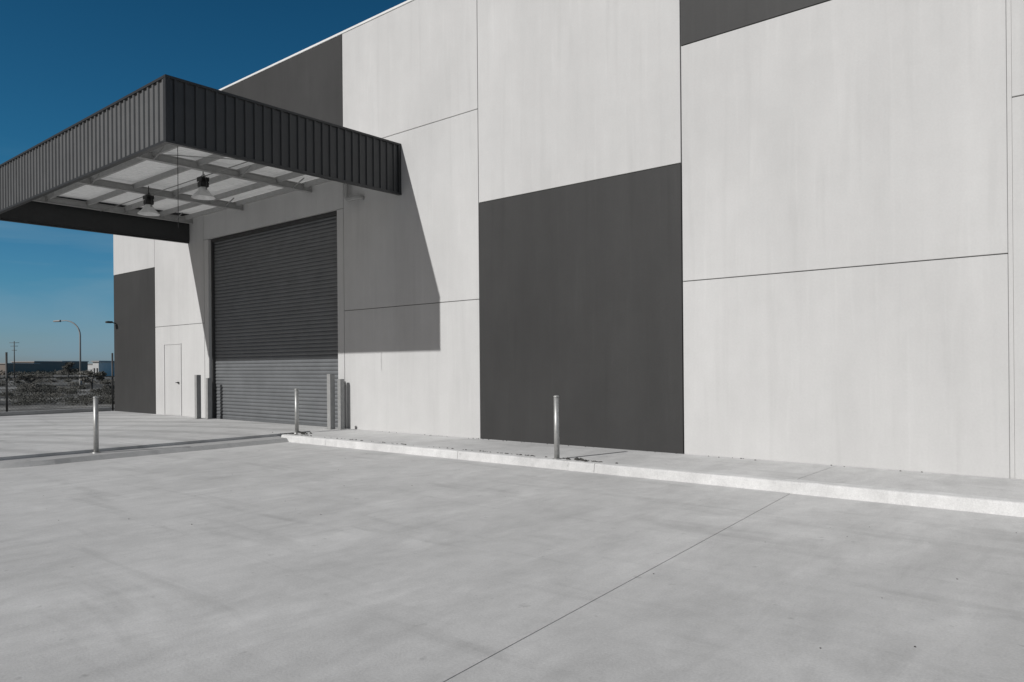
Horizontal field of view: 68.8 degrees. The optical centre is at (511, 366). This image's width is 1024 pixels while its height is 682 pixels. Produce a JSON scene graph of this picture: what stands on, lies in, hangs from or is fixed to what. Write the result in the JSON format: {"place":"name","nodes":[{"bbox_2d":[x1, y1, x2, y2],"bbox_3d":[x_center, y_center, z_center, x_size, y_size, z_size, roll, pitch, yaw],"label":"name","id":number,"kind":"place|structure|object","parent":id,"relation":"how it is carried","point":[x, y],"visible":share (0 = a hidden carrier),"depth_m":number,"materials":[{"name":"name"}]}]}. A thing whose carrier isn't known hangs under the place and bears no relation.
{"place":"outdoors","nodes":[
{"label":"outdoors","id":0,"kind":"place"},
{"bbox_2d":[0,374,335,427],"bbox_3d":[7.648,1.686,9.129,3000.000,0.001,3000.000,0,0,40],"label":"ground","id":1,"kind":"structure","parent":0,"point":[38,404],"depth_m":44.47,"materials":[{"name":"soil"}]},
{"bbox_2d":[14,341,14,376],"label":"utility pole","id":2,"kind":"object","parent":1,"relation":"on","point":[14,358],"visible":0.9,"depth_m":179.93,"materials":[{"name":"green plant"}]},
{"bbox_2d":[0,363,39,374],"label":"distant warehouse","id":3,"kind":"structure","parent":1,"relation":"on","point":[26,367],"depth_m":289.25,"materials":[{"name":"paint"}]},
{"bbox_2d":[14,375,41,386],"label":"tree","id":4,"kind":"object","parent":1,"relation":"on","point":[28,380],"visible":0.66,"depth_m":69.85,"materials":[{"name":"green plant"}]},
{"bbox_2d":[11,361,64,371],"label":"distant warehouse","id":5,"kind":"structure","parent":1,"relation":"on","point":[48,366],"depth_m":309.38,"materials":[{"name":"paint"}]},
{"bbox_2d":[0,368,114,405],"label":"shrub mass","id":6,"kind":"object","parent":1,"relation":"on","point":[106,396],"visible":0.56,"depth_m":53.81,"materials":[{"name":"plant"}]},
{"bbox_2d":[0,352,114,411],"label":"chain link fence","id":7,"kind":"object","parent":1,"relation":"on","point":[6,379],"visible":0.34,"depth_m":27.76,"materials":[{"name":"metal"}]},
{"bbox_2d":[56,362,78,376],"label":"tree","id":8,"kind":"object","parent":1,"relation":"on","point":[67,366],"visible":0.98,"depth_m":109.41,"materials":[{"name":"green plant"}]},
{"bbox_2d":[53,320,81,384],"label":"street lamp","id":9,"kind":"object","parent":1,"relation":"on","point":[80,382],"visible":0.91,"depth_m":74.94,"materials":[{"name":"metal"}]},
{"bbox_2d":[64,361,88,372],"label":"distant warehouse","id":10,"kind":"structure","parent":1,"relation":"on","point":[84,365],"depth_m":344.88,"materials":[{"name":"paint"}]},
{"bbox_2d":[88,364,92,370],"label":"distant warehouse","id":11,"kind":"structure","parent":1,"relation":"on","point":[90,367],"depth_m":380.01,"materials":[{"name":"paint"}]},
{"bbox_2d":[78,371,106,388],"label":"tree","id":12,"kind":"object","parent":1,"relation":"on","point":[99,373],"visible":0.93,"depth_m":61.89,"materials":[{"name":"green plant"}]},
{"bbox_2d":[91,361,113,375],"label":"distant office","id":13,"kind":"structure","parent":1,"relation":"on","point":[101,366],"depth_m":202.37,"materials":[{"name":"paint"}]},
{"bbox_2d":[281,434,1023,516],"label":"kerb","id":14,"kind":"structure","parent":1,"relation":"on","point":[974,503],"depth_m":10.41,"materials":[{"name":"concrete"}]},
{"bbox_2d":[552,395,560,458],"bbox_3d":[0.744,1.063,12.447,0.150,1.162,0.150,0,0,40],"label":"bollard","id":15,"kind":"object","parent":14,"relation":"on","point":[556,430],"visible":0.95,"depth_m":12.41,"materials":[{"name":"metal"}]},
{"bbox_2d":[343,0,1023,422],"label":"joint","id":16,"kind":"object","parent":1,"relation":"on","point":[767,274],"visible":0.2,"depth_m":12.69,"materials":[{"name":"grey"}]},
{"bbox_2d":[0,74,401,243],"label":"canopy trim","id":17,"kind":"structure","parent":16,"relation":"attached to","point":[166,78],"depth_m":15.33,"materials":[{"name":"grey metal"}]},
{"bbox_2d":[0,79,162,209],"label":"canopy fascia","id":18,"kind":"structure","parent":17,"relation":"attached to","point":[130,125],"depth_m":15.64,"materials":[{"name":"grey metal"}]},
{"bbox_2d":[2,218,185,241],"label":"canopy fascia","id":19,"kind":"structure","parent":17,"relation":"attached to","point":[105,231],"depth_m":22.41,"materials":[{"name":"grey metal"}]},
{"bbox_2d":[0,196,189,241],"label":"canopy lining side","id":20,"kind":"object","parent":17,"relation":"attached to","point":[51,214],"visible":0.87,"depth_m":22.10,"materials":[{"name":"grey metal"}]},
{"bbox_2d":[137,186,159,215],"bbox_3d":[-9.697,-4.433,19.939,0.550,0.752,0.550,0,0,40],"label":"pendant light","id":21,"kind":"object","parent":17,"relation":"hanging from","point":[147,209],"visible":1,"depth_m":19.87,"materials":[{"name":"black plastic"}]},
{"bbox_2d":[33,151,311,223],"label":"canopy rafters","id":22,"kind":"object","parent":17,"relation":"attached to","point":[207,167],"visible":0.39,"depth_m":19.65,"materials":[{"name":"grey metal"}]},
{"bbox_2d":[47,147,303,220],"bbox_3d":[-8.355,-4.691,18.815,9.713,0.243,5.011,0,0,40],"label":"canopy bracing","id":23,"kind":"object","parent":22,"relation":"attached to","point":[157,154],"visible":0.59,"depth_m":18.60,"materials":[{"name":"grey metal"}]},
{"bbox_2d":[45,144,331,219],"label":"canopy purlins","id":24,"kind":"object","parent":22,"relation":"attached to","point":[163,175],"visible":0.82,"depth_m":19.73,"materials":[{"name":"grey metal"}]},
{"bbox_2d":[59,147,317,213],"bbox_3d":[-8.364,-4.905,18.902,10.000,0.130,5.465,0,0,40],"label":"canopy roof sheeting","id":25,"kind":"object","parent":24,"relation":"attached to","point":[141,171],"visible":0.12,"depth_m":19.93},
{"bbox_2d":[177,146,178,227],"bbox_3d":[-6.870,-3.823,15.363,0.012,1.940,0.014,0,0,40],"label":"canopy pull chain","id":26,"kind":"object","parent":17,"relation":"hanging from","point":[177,169],"visible":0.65,"depth_m":15.36,"materials":[{"name":"metal"}]},
{"bbox_2d":[191,172,215,199],"bbox_3d":[-7.472,-4.452,18.078,0.550,0.752,0.550,0,0,40],"label":"pendant light","id":27,"kind":"object","parent":17,"relation":"hanging from","point":[202,192],"visible":0.98,"depth_m":18.00,"materials":[{"name":"black plastic"}]},
{"bbox_2d":[170,79,397,191],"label":"canopy fascia","id":28,"kind":"structure","parent":17,"relation":"attached to","point":[207,119],"depth_m":15.15,"materials":[{"name":"grey metal"}]},
{"bbox_2d":[219,0,413,90],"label":"parapet capping","id":29,"kind":"object","parent":16,"relation":"on","point":[330,38],"depth_m":19.61,"materials":[{"name":"white metal"}]},
{"bbox_2d":[337,209,344,415],"bbox_3d":[-4.232,-1.074,19.368,0.273,5.918,0.500,0,0,40],"label":"door jamb","id":30,"kind":"object","parent":16,"relation":"attached to","point":[340,290],"depth_m":19.16,"materials":[{"name":"grey metal"}]},
{"bbox_2d":[214,216,337,427],"bbox_3d":[-6.890,-1.220,21.510,6.650,5.696,0.042,0,0,40],"label":"roller door","id":31,"kind":"structure","parent":30,"relation":"attached to","point":[276,318],"depth_m":21.33,"materials":[{"name":"metal"}]},
{"bbox_2d":[342,0,477,137],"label":"wall panel","id":32,"kind":"structure","parent":16,"relation":"attached to","point":[410,65],"depth_m":17.43,"materials":[{"name":"paint"}]},
{"bbox_2d":[343,109,479,310],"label":"wall panel","id":33,"kind":"structure","parent":16,"relation":"attached to","point":[416,242],"depth_m":17.22,"materials":[{"name":"paint"}]},
{"bbox_2d":[344,183,364,201],"bbox_3d":[-3.945,-4.397,18.691,0.645,0.540,0.224,0,0,40],"label":"canopy drain pipe","id":34,"kind":"object","parent":33,"relation":"attached to","point":[352,198],"visible":0.96,"depth_m":18.67,"materials":[{"name":"paint"}]},
{"bbox_2d":[345,300,480,438],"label":"wall panel","id":35,"kind":"structure","parent":16,"relation":"attached to","point":[413,369],"depth_m":17.39,"materials":[{"name":"paint"}]},
{"bbox_2d":[477,0,681,202],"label":"wall panel","id":36,"kind":"structure","parent":16,"relation":"attached to","point":[570,92],"depth_m":14.47,"materials":[{"name":"paint"}]},
{"bbox_2d":[479,163,683,453],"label":"wall panel","id":37,"kind":"structure","parent":16,"relation":"attached to","point":[581,300],"depth_m":14.30,"materials":[{"name":"paint"}]},
{"bbox_2d":[681,0,829,45],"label":"wall panel","id":38,"kind":"structure","parent":16,"relation":"attached to","point":[702,19],"depth_m":12.49,"materials":[{"name":"paint"}]},
{"bbox_2d":[681,0,1007,280],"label":"wall panel","id":39,"kind":"structure","parent":16,"relation":"attached to","point":[837,134],"depth_m":11.27,"materials":[{"name":"paint"}]},
{"bbox_2d":[683,254,1009,477],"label":"wall panel","id":40,"kind":"structure","parent":16,"relation":"attached to","point":[902,366],"depth_m":11.19,"materials":[{"name":"paint"}]},
{"bbox_2d":[1006,0,1014,478],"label":"joint filler","id":41,"kind":"object","parent":16,"relation":"attached to","point":[1010,240],"visible":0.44,"depth_m":9.96,"materials":[{"name":"paint"}]},
{"bbox_2d":[1011,0,1023,96],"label":"wall panel","id":42,"kind":"structure","parent":16,"relation":"attached to","point":[1017,27],"depth_m":9.89,"materials":[{"name":"paint"}]},
{"bbox_2d":[1012,96,1023,479],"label":"wall panel","id":43,"kind":"structure","parent":16,"relation":"attached to","point":[1018,178],"depth_m":9.89,"materials":[{"name":"paint"}]},
{"bbox_2d":[0,411,338,460],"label":"driveway","id":44,"kind":"structure","parent":0,"point":[32,436],"depth_m":18.54,"materials":[{"name":"concrete"}]},
{"bbox_2d":[192,375,203,418],"bbox_3d":[-9.777,0.976,23.250,0.240,1.412,0.240,0,0,40],"label":"guard post","id":45,"kind":"object","parent":44,"relation":"on","point":[197,382],"visible":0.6,"depth_m":23.20,"materials":[{"name":"metal"}]},
{"bbox_2d":[204,378,213,418],"bbox_3d":[-9.380,1.023,23.101,0.240,1.312,0.240,0,0,40],"label":"guard post","id":46,"kind":"object","parent":44,"relation":"on","point":[208,401],"visible":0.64,"depth_m":23.06,"materials":[{"name":"metal"}]},
{"bbox_2d":[327,374,337,429],"bbox_3d":[-4.573,0.917,18.872,0.240,1.442,0.240,0,0,40],"label":"guard post","id":47,"kind":"object","parent":44,"relation":"on","point":[330,401],"visible":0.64,"depth_m":18.82,"materials":[{"name":"metal"}]},
{"bbox_2d":[338,379,347,429],"bbox_3d":[-4.317,0.980,18.867,0.240,1.312,0.240,0,0,40],"label":"guard post","id":48,"kind":"object","parent":44,"relation":"on","point":[341,421],"visible":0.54,"depth_m":18.82,"materials":[{"name":"metal"}]},
{"bbox_2d":[0,0,406,363],"label":"sky","id":49,"kind":"structure","parent":0,"point":[62,62],"materials":[{"name":"blue"}]},
{"bbox_2d":[204,239,215,418],"bbox_3d":[-9.462,-1.030,23.742,0.263,5.918,0.500,0,0,40],"label":"door jamb","id":50,"kind":"object","parent":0,"point":[207,302],"depth_m":23.52,"materials":[{"name":"grey metal"}]},
{"bbox_2d":[211,242,215,417],"bbox_3d":[-9.414,-1.170,23.541,0.066,5.637,0.076,0,0,40],"label":"door guide","id":51,"kind":"object","parent":50,"relation":"attached to","point":[213,330],"depth_m":23.52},
{"bbox_2d":[0,442,1023,681],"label":"yard pavement","id":52,"kind":"structure","parent":0,"point":[396,567],"depth_m":6.01,"materials":[{"name":"concrete"}]},
{"bbox_2d":[0,407,110,415],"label":"boundary kerb","id":53,"kind":"structure","parent":52,"relation":"on","point":[15,413],"depth_m":26.48,"materials":[{"name":"grey concrete"}]},
{"bbox_2d":[92,396,100,452],"bbox_3d":[-8.062,1.177,14.479,0.150,1.192,0.150,0,0,40],"label":"bollard","id":54,"kind":"object","parent":52,"relation":"on","point":[95,426],"visible":0.91,"depth_m":14.44,"materials":[{"name":"metal"}]},
{"bbox_2d":[0,436,288,468],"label":"driveway kerb","id":55,"kind":"structure","parent":52,"relation":"on","point":[46,460],"depth_m":14.69,"materials":[{"name":"grey concrete"}]},
{"bbox_2d":[43,431,956,648],"bbox_3d":[-0.819,1.612,9.396,18.670,0.197,10.426,0,0,40],"label":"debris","id":56,"kind":"object","parent":52,"relation":"on","point":[567,458],"visible":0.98,"depth_m":13.05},
{"bbox_2d":[294,429,1023,499],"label":"footpath","id":57,"kind":"structure","parent":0,"point":[1009,488],"depth_m":11.49,"materials":[{"name":"concrete"}]},
{"bbox_2d":[294,388,298,432],"bbox_3d":[-5.149,1.112,17.870,0.150,1.162,0.150,0,0,40],"label":"bollard","id":58,"kind":"object","parent":57,"relation":"on","point":[296,411],"visible":0.87,"depth_m":17.83,"materials":[{"name":"metal"}]},
{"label":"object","id":59,"kind":"object","parent":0,"visible":0},
{"bbox_2d":[204,181,343,239],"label":"wall panel","id":60,"kind":"structure","parent":59,"relation":"attached to","point":[326,197],"depth_m":21.02,"materials":[{"name":"paint"}]},
{"bbox_2d":[211,211,336,242],"bbox_3d":[-6.965,-3.960,21.454,6.400,0.096,0.105,0,0,40],"label":"door head box","id":61,"kind":"object","parent":60,"relation":"attached to","point":[287,224],"visible":0.86,"depth_m":21.13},
{"bbox_2d":[222,34,342,125],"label":"wall panel","id":62,"kind":"structure","parent":59,"relation":"attached to","point":[309,82],"depth_m":20.05,"materials":[{"name":"paint"}]},
{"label":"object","id":63,"kind":"object","parent":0,"visible":0},
{"bbox_2d":[113,235,154,274],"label":"wall panel","id":64,"kind":"structure","parent":63,"relation":"attached to","point":[131,254],"depth_m":26.92,"materials":[{"name":"paint"}]},
{"bbox_2d":[114,268,155,413],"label":"wall panel","id":65,"kind":"structure","parent":63,"relation":"attached to","point":[134,348],"depth_m":26.81,"materials":[{"name":"paint"}]},
{"bbox_2d":[155,216,204,326],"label":"wall panel","id":66,"kind":"structure","parent":63,"relation":"attached to","point":[179,283],"depth_m":24.59,"materials":[{"name":"paint"}]},
{"bbox_2d":[155,323,204,417],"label":"wall panel","id":67,"kind":"structure","parent":63,"relation":"attached to","point":[190,338],"depth_m":24.41,"materials":[{"name":"paint"}]},
{"bbox_2d":[164,343,181,415],"bbox_3d":[-11.351,0.440,24.989,1.200,2.390,0.019,0,0,40],"label":"personnel door frame","id":68,"kind":"object","parent":67,"relation":"attached to","point":[164,376],"visible":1,"depth_m":24.85,"materials":[{"name":"white metal"}]},
{"bbox_2d":[165,344,180,414],"bbox_3d":[-11.346,0.455,24.995,1.120,2.340,0.006,0,0,40],"label":"personnel door","id":69,"kind":"structure","parent":68,"relation":"in","point":[172,387],"depth_m":25.00,"materials":[{"name":"paint"}]}
]}

